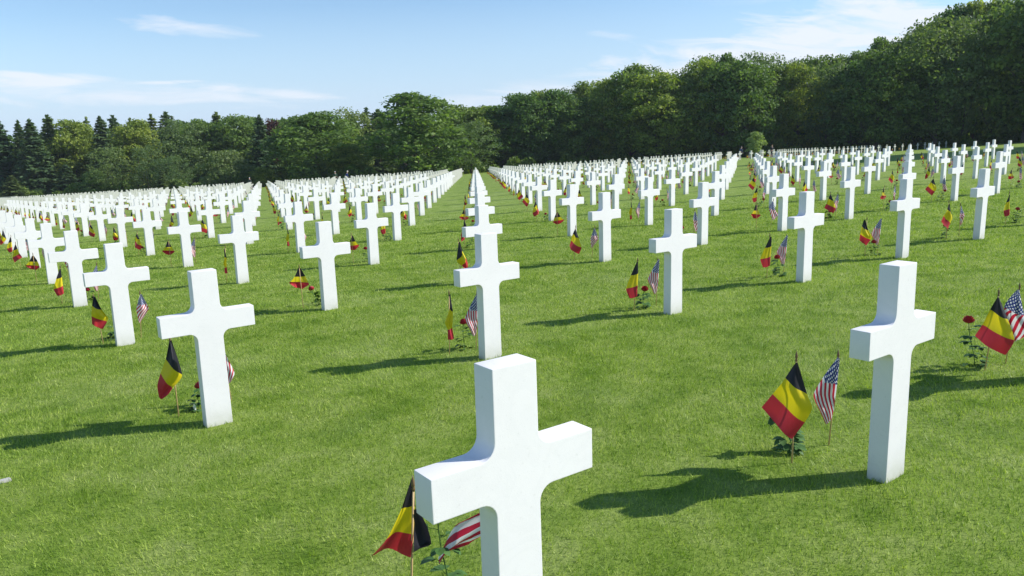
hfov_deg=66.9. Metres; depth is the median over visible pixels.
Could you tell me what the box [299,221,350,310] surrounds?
marble cross
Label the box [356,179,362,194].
marble cross
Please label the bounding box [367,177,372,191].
marble cross
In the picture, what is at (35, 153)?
spruce tree
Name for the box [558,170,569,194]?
marble cross
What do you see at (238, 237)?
marble cross
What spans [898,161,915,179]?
marble cross
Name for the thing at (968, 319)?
red rose
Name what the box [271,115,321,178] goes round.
leafy tree
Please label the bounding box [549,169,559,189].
marble cross
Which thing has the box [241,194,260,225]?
marble cross
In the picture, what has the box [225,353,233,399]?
american flag
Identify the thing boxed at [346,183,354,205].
marble cross
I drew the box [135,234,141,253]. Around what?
belgian flag
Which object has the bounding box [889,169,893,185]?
belgian flag
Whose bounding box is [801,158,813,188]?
marble cross
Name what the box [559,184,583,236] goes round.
marble cross
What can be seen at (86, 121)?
pine tree
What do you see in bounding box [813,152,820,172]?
marble cross
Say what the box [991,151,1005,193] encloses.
marble cross
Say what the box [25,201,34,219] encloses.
marble cross
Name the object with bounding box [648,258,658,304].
american flag
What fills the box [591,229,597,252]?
american flag
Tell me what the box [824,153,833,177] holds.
marble cross
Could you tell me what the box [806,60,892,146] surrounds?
leafy tree
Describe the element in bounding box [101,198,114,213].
marble cross
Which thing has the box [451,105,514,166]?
leafy tree
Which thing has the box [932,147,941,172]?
marble cross
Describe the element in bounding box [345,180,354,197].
marble cross
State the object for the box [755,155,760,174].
marble cross
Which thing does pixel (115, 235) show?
belgian flag
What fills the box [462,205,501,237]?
marble cross
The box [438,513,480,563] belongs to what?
american flag
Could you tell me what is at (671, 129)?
leafy tree
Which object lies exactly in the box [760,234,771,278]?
belgian flag
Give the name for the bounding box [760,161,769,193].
marble cross
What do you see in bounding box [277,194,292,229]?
marble cross
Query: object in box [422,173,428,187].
marble cross
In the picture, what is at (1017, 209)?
red rose
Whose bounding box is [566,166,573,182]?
marble cross
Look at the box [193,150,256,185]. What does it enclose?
tree
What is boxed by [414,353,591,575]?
marble cross
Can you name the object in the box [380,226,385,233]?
belgian flag
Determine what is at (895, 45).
leafy tree
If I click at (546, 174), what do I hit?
marble cross
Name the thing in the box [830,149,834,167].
marble cross
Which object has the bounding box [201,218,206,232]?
belgian flag
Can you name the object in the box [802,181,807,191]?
belgian flag
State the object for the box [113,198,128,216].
marble cross
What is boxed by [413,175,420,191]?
marble cross
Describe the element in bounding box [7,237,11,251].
belgian flag
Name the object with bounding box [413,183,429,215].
marble cross
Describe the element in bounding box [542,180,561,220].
marble cross
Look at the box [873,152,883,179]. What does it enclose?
marble cross
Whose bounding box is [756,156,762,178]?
marble cross
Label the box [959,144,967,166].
marble cross
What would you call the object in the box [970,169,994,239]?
marble cross
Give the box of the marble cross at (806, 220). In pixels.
[787,191,823,282]
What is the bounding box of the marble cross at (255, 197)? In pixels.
[246,190,260,210]
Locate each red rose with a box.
[85,287,93,300]
[105,326,114,339]
[187,382,201,411]
[307,286,320,305]
[420,523,467,575]
[454,318,472,350]
[635,286,650,308]
[768,417,805,454]
[770,254,786,276]
[867,240,879,254]
[940,225,949,238]
[959,315,988,368]
[1012,207,1020,222]
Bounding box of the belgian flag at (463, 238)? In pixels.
[461,220,466,241]
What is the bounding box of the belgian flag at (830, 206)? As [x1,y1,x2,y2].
[824,192,835,218]
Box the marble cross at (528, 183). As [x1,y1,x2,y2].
[522,174,535,203]
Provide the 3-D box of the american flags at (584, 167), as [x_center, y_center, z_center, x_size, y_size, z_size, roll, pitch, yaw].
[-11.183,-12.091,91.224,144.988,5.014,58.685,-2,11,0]
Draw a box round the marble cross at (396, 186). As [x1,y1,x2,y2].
[391,179,402,201]
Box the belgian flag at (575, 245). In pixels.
[570,225,581,258]
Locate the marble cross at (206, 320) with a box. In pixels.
[156,268,254,427]
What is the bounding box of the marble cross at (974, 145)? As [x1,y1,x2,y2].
[971,141,977,154]
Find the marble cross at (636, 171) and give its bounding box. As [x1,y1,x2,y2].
[633,164,639,185]
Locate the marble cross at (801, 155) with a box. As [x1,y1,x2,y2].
[800,150,804,166]
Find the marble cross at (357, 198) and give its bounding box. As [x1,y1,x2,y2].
[348,188,366,219]
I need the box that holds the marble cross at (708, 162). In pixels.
[705,157,711,175]
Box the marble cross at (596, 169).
[593,164,600,179]
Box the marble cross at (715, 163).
[713,155,718,169]
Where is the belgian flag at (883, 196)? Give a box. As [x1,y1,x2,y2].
[880,186,885,208]
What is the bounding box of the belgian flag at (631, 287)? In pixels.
[626,258,637,307]
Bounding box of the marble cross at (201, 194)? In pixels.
[199,189,206,205]
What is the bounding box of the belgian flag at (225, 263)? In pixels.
[223,247,227,279]
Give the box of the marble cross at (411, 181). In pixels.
[406,176,415,186]
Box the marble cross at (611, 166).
[610,162,615,176]
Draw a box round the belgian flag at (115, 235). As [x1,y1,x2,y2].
[113,227,118,239]
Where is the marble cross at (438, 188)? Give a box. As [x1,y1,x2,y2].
[436,176,443,197]
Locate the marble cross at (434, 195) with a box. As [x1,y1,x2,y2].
[431,178,439,202]
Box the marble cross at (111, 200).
[109,195,116,211]
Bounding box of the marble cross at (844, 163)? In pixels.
[839,154,850,180]
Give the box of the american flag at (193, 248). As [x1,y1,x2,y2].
[191,236,195,263]
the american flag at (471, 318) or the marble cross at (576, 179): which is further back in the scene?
the marble cross at (576, 179)
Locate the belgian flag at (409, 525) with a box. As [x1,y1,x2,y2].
[372,475,430,575]
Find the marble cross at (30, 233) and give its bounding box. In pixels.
[14,218,40,267]
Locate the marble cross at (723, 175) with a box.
[719,165,729,199]
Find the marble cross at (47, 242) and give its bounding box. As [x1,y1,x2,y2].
[27,223,64,283]
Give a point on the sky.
(187, 60)
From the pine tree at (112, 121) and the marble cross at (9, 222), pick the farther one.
the pine tree at (112, 121)
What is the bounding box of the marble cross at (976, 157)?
[971,147,981,178]
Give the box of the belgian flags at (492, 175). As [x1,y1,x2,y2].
[1,148,907,209]
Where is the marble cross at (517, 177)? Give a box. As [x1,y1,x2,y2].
[511,172,519,193]
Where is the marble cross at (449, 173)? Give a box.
[448,172,452,187]
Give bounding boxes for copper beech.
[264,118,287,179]
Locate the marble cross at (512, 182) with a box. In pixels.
[508,171,514,190]
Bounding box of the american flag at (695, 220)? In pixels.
[693,209,696,233]
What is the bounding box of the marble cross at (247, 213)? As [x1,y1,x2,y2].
[234,200,259,243]
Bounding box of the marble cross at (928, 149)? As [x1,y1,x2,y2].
[926,143,930,161]
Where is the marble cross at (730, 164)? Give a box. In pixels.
[728,159,734,182]
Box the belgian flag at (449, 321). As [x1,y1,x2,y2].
[445,291,453,354]
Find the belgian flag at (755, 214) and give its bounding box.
[751,205,760,224]
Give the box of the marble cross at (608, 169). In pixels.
[605,164,612,182]
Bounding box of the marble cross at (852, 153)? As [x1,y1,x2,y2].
[849,148,855,165]
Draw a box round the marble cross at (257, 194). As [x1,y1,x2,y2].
[249,188,260,207]
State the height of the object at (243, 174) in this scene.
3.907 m
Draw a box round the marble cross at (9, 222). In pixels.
[0,212,22,249]
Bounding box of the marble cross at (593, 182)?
[585,172,600,204]
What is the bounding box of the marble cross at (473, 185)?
[470,176,483,186]
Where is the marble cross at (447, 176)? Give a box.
[445,173,451,189]
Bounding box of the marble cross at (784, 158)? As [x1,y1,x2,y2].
[780,153,787,171]
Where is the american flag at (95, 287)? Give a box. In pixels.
[93,262,98,299]
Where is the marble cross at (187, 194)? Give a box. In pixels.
[183,189,190,205]
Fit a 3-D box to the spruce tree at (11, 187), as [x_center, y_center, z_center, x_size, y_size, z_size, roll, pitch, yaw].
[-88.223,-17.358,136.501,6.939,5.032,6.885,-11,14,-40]
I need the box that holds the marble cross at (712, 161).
[710,156,715,172]
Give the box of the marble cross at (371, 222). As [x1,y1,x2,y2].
[354,203,387,264]
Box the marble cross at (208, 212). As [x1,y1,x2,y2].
[197,200,220,237]
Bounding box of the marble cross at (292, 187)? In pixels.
[288,183,295,200]
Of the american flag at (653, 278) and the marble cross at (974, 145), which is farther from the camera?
the marble cross at (974, 145)
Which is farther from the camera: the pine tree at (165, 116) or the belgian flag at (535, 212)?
the pine tree at (165, 116)
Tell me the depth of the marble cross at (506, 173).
49.02 m
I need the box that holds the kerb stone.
[0,477,11,483]
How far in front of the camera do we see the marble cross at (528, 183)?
28.42 m
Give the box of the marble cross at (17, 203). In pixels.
[12,200,20,214]
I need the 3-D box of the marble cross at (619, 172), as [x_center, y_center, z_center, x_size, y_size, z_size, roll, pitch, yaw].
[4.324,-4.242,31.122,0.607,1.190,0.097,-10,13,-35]
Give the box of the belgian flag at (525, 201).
[522,194,529,210]
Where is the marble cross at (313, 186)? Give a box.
[309,182,318,191]
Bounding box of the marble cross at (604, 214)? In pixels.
[588,192,620,261]
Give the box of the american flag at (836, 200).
[834,194,838,216]
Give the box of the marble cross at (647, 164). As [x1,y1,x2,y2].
[644,160,650,175]
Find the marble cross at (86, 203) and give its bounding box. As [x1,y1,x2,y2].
[80,198,92,217]
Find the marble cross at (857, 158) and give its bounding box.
[853,151,861,174]
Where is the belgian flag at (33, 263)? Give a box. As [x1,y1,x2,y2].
[25,252,39,281]
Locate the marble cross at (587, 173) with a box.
[584,166,590,187]
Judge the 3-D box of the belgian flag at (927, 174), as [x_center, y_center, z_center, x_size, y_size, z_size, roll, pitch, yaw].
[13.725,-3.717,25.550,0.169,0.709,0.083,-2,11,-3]
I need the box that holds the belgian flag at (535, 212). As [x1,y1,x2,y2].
[532,201,538,219]
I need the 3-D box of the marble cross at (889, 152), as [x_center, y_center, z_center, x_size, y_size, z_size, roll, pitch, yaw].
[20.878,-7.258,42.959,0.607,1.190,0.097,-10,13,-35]
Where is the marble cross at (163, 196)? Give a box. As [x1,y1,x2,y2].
[157,192,167,208]
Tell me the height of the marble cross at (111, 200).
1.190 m
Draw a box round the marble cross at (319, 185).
[315,180,320,194]
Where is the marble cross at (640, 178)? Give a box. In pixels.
[634,168,648,198]
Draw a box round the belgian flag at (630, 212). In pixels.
[629,199,631,218]
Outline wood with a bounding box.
[8,53,1021,185]
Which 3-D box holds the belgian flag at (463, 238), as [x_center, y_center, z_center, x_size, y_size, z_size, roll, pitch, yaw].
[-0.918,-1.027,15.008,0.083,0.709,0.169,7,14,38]
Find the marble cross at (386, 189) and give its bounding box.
[380,182,393,205]
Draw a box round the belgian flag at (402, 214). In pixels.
[400,204,406,221]
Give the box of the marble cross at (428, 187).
[423,180,435,207]
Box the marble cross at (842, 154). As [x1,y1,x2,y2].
[838,150,844,170]
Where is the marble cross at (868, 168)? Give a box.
[861,157,875,193]
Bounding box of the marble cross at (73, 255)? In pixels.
[48,230,98,306]
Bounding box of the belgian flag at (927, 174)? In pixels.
[925,167,929,178]
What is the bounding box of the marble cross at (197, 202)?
[189,194,204,220]
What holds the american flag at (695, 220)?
on the ground at (502, 201)
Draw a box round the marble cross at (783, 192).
[772,174,794,230]
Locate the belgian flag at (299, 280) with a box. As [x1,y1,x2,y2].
[289,265,308,307]
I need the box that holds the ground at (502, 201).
[0,143,1023,575]
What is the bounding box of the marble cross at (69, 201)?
[64,198,74,204]
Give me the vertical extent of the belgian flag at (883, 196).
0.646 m
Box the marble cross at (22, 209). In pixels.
[16,201,24,217]
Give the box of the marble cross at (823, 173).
[816,161,831,199]
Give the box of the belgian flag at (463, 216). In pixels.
[460,208,467,219]
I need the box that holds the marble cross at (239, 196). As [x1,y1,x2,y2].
[236,186,243,202]
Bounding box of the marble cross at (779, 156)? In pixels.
[776,152,782,168]
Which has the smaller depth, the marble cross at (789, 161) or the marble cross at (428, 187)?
the marble cross at (428, 187)
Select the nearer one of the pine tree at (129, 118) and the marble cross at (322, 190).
the marble cross at (322, 190)
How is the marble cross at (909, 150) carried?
on the ground at (502, 201)
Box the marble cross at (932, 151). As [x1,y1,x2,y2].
[929,144,934,165]
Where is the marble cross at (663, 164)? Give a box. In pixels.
[661,160,666,176]
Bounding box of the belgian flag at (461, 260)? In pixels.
[457,239,467,267]
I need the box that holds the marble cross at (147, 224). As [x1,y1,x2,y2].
[132,209,161,255]
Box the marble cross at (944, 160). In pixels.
[938,150,949,182]
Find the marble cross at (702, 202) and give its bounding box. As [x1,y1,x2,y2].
[689,182,716,244]
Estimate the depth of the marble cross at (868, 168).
22.64 m
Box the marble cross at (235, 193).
[231,188,240,207]
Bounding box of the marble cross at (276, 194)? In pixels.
[271,187,284,209]
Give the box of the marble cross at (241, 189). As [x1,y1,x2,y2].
[240,185,245,199]
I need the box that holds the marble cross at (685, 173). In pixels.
[679,165,692,193]
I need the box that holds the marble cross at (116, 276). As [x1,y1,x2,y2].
[82,242,149,346]
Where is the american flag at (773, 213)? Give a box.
[769,198,777,228]
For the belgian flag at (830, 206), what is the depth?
16.16 m
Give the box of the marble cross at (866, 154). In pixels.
[862,148,869,166]
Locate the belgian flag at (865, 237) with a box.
[859,218,871,249]
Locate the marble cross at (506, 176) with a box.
[505,170,510,188]
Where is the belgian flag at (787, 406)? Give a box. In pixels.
[762,350,811,462]
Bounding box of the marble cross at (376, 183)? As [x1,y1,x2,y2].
[370,179,380,196]
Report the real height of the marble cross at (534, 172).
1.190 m
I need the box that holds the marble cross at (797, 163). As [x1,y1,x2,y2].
[792,155,802,181]
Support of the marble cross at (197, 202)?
on the ground at (502, 201)
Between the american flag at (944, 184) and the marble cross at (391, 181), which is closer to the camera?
the american flag at (944, 184)
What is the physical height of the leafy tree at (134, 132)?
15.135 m
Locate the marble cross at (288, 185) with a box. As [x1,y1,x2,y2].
[284,182,290,197]
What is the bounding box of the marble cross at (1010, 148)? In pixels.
[1007,140,1012,163]
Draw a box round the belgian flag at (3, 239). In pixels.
[0,231,5,248]
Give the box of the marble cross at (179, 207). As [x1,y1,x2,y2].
[169,199,189,221]
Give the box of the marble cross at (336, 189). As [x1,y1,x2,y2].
[329,185,343,211]
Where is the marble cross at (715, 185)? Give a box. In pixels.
[709,171,724,215]
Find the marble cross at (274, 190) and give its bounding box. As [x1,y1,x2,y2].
[270,185,276,203]
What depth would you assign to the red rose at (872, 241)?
10.95 m
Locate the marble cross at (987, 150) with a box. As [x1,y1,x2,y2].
[983,142,990,166]
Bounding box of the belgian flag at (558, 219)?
[553,212,563,234]
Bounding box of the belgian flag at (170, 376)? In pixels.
[157,338,181,416]
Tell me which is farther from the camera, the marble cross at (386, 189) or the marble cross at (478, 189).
the marble cross at (386, 189)
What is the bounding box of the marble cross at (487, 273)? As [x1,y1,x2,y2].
[453,232,519,359]
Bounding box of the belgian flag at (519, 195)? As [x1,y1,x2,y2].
[517,189,522,199]
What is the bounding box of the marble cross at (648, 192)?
[638,177,659,224]
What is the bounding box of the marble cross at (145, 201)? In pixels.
[139,195,151,207]
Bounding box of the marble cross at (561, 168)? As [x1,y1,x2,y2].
[558,165,565,181]
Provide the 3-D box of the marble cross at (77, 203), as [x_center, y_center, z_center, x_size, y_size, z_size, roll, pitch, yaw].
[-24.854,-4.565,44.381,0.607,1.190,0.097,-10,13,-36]
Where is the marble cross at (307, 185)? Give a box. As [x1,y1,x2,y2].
[305,182,311,196]
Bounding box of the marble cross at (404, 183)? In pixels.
[399,178,409,197]
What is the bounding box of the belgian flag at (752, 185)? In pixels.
[748,176,755,189]
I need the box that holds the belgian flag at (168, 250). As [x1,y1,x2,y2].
[162,239,174,266]
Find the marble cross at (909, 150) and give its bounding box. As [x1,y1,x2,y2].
[904,149,913,159]
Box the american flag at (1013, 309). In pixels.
[1004,283,1023,362]
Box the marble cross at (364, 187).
[359,181,370,201]
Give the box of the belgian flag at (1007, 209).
[1004,191,1009,222]
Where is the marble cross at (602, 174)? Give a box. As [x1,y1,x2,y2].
[597,167,607,190]
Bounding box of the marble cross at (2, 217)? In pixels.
[0,210,13,243]
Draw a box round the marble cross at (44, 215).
[36,202,47,222]
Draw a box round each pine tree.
[38,114,73,184]
[81,116,94,184]
[107,115,126,169]
[127,117,146,189]
[143,114,170,186]
[155,111,184,185]
[208,112,227,168]
[350,107,372,166]
[367,109,396,174]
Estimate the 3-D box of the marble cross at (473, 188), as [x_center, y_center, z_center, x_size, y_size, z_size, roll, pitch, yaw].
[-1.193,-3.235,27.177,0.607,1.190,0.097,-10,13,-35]
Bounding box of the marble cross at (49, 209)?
[43,202,56,226]
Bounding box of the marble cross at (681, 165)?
[677,159,684,178]
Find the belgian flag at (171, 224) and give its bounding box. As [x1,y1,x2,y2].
[169,216,173,226]
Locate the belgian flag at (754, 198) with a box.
[752,185,757,204]
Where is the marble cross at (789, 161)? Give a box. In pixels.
[785,154,793,175]
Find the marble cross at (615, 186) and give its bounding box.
[606,174,624,208]
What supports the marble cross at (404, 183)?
on the ground at (502, 201)
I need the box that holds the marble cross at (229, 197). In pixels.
[224,190,236,213]
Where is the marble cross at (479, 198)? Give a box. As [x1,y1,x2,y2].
[465,193,494,215]
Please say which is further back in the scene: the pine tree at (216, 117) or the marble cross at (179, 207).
the pine tree at (216, 117)
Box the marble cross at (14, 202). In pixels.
[9,200,16,214]
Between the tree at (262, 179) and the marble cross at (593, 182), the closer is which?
the marble cross at (593, 182)
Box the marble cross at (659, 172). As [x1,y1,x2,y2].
[653,164,664,189]
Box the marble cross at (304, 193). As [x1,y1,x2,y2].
[298,186,311,209]
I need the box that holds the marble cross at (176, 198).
[170,194,184,214]
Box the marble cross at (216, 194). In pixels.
[212,189,222,206]
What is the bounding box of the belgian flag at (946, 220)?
[941,201,951,234]
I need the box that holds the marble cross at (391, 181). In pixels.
[387,176,394,191]
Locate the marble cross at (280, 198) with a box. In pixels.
[273,189,284,216]
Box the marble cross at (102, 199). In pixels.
[97,195,105,210]
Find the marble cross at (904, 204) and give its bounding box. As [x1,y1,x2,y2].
[890,178,919,258]
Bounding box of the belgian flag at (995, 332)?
[975,289,1013,369]
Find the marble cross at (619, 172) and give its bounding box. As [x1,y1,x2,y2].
[617,167,625,193]
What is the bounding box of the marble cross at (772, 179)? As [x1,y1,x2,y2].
[764,166,778,206]
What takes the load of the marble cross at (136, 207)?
on the ground at (502, 201)
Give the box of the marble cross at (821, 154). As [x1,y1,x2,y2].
[819,149,824,164]
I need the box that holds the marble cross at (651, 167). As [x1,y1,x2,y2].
[648,162,656,181]
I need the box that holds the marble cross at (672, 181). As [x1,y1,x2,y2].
[664,169,679,205]
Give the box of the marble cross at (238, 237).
[217,215,258,283]
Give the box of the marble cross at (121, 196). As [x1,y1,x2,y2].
[116,195,126,211]
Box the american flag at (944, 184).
[941,178,946,198]
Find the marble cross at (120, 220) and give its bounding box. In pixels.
[107,207,132,246]
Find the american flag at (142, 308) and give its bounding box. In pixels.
[136,290,148,337]
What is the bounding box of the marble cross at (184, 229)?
[167,211,201,266]
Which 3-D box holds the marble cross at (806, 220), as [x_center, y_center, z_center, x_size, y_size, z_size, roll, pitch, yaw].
[3.478,-0.545,9.193,0.607,1.190,0.097,-10,13,-35]
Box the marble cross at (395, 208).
[383,193,407,240]
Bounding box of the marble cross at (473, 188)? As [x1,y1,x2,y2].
[470,179,485,190]
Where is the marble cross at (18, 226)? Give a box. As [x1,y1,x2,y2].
[4,215,27,257]
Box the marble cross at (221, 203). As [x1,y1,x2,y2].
[213,194,229,222]
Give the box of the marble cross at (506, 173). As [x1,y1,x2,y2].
[502,169,507,185]
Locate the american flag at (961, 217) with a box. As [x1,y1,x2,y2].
[959,203,963,230]
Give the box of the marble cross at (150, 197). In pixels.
[147,192,155,206]
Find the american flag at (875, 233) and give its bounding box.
[871,219,881,253]
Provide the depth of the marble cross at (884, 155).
36.16 m
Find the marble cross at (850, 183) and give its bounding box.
[840,167,860,219]
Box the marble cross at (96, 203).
[89,198,102,213]
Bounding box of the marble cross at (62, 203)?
[58,198,66,208]
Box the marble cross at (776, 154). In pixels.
[773,151,778,166]
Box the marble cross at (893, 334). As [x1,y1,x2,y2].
[849,260,935,482]
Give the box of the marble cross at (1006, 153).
[1001,144,1010,174]
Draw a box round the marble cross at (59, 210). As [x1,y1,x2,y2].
[51,203,67,228]
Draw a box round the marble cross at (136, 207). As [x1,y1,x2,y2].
[128,199,145,221]
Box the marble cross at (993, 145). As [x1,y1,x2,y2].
[990,140,996,158]
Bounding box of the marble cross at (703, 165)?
[698,159,706,180]
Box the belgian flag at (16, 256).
[12,242,21,265]
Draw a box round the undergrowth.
[19,129,1021,196]
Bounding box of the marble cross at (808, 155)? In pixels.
[804,151,811,158]
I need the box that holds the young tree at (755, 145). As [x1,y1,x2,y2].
[745,131,767,155]
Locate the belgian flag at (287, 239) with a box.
[286,225,289,245]
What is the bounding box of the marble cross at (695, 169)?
[690,161,700,185]
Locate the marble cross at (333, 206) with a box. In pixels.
[322,193,345,233]
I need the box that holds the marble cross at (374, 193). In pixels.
[366,184,382,212]
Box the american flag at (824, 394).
[813,349,839,444]
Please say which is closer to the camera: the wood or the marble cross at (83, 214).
the marble cross at (83, 214)
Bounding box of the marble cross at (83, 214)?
[73,204,93,235]
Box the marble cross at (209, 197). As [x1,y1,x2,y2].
[203,191,215,203]
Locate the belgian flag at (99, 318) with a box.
[91,294,107,343]
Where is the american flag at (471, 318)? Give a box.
[465,291,476,348]
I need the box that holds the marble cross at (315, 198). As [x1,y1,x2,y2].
[307,189,324,219]
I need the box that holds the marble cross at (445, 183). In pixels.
[443,174,448,191]
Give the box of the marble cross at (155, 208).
[146,199,165,228]
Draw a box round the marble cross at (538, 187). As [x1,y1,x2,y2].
[530,177,546,210]
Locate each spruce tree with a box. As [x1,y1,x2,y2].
[0,121,19,194]
[0,175,27,196]
[8,120,37,184]
[14,118,59,193]
[50,163,81,191]
[86,116,127,188]
[154,170,170,192]
[246,114,282,177]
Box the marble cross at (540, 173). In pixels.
[536,168,544,181]
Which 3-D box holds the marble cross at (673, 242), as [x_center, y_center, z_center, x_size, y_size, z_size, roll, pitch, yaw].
[1.639,-0.208,7.878,0.607,1.190,0.097,-10,13,-35]
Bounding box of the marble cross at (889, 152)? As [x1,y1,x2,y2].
[886,146,891,165]
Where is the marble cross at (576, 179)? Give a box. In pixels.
[570,171,582,196]
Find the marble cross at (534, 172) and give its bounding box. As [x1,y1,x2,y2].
[531,167,537,179]
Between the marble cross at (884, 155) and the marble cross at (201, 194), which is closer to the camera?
the marble cross at (884, 155)
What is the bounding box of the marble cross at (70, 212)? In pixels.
[61,204,79,230]
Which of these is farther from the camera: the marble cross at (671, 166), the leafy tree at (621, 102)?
the leafy tree at (621, 102)
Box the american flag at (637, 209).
[636,200,639,222]
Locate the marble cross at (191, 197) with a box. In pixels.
[185,191,194,210]
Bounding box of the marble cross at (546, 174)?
[542,168,550,186]
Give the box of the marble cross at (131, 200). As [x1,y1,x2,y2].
[126,195,138,213]
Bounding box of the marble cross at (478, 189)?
[467,186,489,203]
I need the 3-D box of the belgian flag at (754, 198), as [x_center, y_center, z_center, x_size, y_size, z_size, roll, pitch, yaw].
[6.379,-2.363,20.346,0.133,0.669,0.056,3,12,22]
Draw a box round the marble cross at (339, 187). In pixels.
[332,182,342,200]
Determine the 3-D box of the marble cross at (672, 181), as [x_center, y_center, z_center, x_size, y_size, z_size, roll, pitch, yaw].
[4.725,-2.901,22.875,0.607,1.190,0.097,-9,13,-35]
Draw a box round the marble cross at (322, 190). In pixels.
[318,184,328,204]
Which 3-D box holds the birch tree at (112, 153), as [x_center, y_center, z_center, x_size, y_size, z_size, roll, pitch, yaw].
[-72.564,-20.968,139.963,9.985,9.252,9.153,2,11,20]
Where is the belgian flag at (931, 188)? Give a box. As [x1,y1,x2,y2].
[925,176,936,200]
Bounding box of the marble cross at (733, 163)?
[730,157,735,177]
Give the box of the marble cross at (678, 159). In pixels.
[675,157,679,171]
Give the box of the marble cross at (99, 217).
[88,205,110,240]
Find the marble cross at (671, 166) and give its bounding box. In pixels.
[667,161,676,169]
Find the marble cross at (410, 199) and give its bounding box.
[400,187,420,225]
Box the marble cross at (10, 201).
[6,200,13,214]
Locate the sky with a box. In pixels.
[0,0,1001,141]
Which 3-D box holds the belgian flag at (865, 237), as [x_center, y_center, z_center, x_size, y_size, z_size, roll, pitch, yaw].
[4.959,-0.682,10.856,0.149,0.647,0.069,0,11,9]
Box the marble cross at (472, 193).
[469,182,487,195]
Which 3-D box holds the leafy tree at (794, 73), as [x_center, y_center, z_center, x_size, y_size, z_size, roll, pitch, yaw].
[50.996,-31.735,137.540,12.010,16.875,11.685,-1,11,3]
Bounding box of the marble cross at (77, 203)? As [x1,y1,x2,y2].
[71,198,83,210]
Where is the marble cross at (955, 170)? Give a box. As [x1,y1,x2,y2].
[948,156,963,200]
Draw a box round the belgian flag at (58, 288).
[54,266,63,298]
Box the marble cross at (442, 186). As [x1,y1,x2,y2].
[440,175,446,194]
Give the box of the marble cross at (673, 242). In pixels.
[649,208,696,314]
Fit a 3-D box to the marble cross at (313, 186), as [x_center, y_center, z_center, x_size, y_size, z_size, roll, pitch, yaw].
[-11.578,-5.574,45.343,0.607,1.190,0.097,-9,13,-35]
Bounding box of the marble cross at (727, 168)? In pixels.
[724,161,732,189]
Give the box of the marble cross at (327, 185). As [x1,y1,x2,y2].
[325,181,331,197]
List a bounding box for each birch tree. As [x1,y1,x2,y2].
[80,146,139,190]
[128,145,162,188]
[144,118,210,183]
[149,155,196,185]
[315,106,376,172]
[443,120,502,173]
[558,86,580,97]
[643,64,669,153]
[662,68,687,142]
[681,53,724,153]
[736,51,774,152]
[755,52,788,128]
[777,56,811,146]
[793,60,854,143]
[888,13,1000,147]
[926,12,1005,143]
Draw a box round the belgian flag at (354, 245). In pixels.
[350,233,358,262]
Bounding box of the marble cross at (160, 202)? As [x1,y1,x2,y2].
[157,194,166,216]
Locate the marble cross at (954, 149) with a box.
[950,143,957,155]
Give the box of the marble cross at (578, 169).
[577,166,582,184]
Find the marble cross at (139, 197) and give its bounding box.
[135,192,142,205]
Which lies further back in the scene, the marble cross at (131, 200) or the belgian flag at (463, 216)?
the marble cross at (131, 200)
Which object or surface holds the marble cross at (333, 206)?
on the ground at (502, 201)
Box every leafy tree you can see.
[41,118,113,185]
[76,170,111,193]
[107,118,171,187]
[178,118,230,182]
[205,113,268,180]
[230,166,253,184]
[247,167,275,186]
[254,110,365,177]
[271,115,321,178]
[318,143,373,175]
[357,91,478,172]
[428,104,480,167]
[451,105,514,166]
[473,104,541,165]
[497,92,559,163]
[500,93,543,155]
[527,88,550,164]
[529,89,589,160]
[550,97,611,159]
[569,81,602,157]
[578,77,629,158]
[598,63,659,156]
[614,70,694,161]
[617,64,643,155]
[637,76,716,154]
[675,56,729,152]
[689,61,761,151]
[711,59,784,156]
[713,51,745,134]
[754,63,802,144]
[766,61,832,147]
[792,54,841,148]
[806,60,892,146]
[819,53,860,152]
[828,50,875,144]
[838,47,922,150]
[867,36,893,52]
[875,36,929,140]
[878,51,959,142]
[894,26,961,140]
[931,2,986,135]
[952,4,1023,134]
[954,0,1009,138]
[966,0,1023,142]
[974,0,1016,133]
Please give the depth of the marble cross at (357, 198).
24.48 m
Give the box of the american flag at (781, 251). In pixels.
[777,234,787,271]
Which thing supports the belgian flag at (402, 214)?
on the ground at (502, 201)
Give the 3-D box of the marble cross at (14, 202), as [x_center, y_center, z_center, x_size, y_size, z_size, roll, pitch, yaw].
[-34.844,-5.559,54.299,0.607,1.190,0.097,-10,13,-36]
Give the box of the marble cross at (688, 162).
[684,158,691,171]
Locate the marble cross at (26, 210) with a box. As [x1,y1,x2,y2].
[20,201,28,218]
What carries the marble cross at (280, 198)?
on the ground at (502, 201)
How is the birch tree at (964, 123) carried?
on the ground at (502, 201)
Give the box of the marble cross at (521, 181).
[516,173,526,198]
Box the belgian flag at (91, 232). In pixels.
[89,224,94,236]
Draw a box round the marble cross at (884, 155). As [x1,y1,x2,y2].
[881,148,888,171]
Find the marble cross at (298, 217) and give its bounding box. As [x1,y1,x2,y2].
[283,201,312,252]
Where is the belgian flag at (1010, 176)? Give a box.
[1008,168,1013,187]
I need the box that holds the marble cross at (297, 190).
[292,184,301,201]
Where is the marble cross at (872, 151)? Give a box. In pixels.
[869,146,875,163]
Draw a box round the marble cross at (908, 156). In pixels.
[902,153,914,166]
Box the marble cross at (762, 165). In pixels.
[758,158,765,182]
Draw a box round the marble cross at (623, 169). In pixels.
[620,164,626,183]
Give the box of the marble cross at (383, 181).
[379,177,385,194]
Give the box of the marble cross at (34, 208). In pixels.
[30,201,40,221]
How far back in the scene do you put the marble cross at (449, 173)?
54.70 m
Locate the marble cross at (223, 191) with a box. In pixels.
[219,187,226,200]

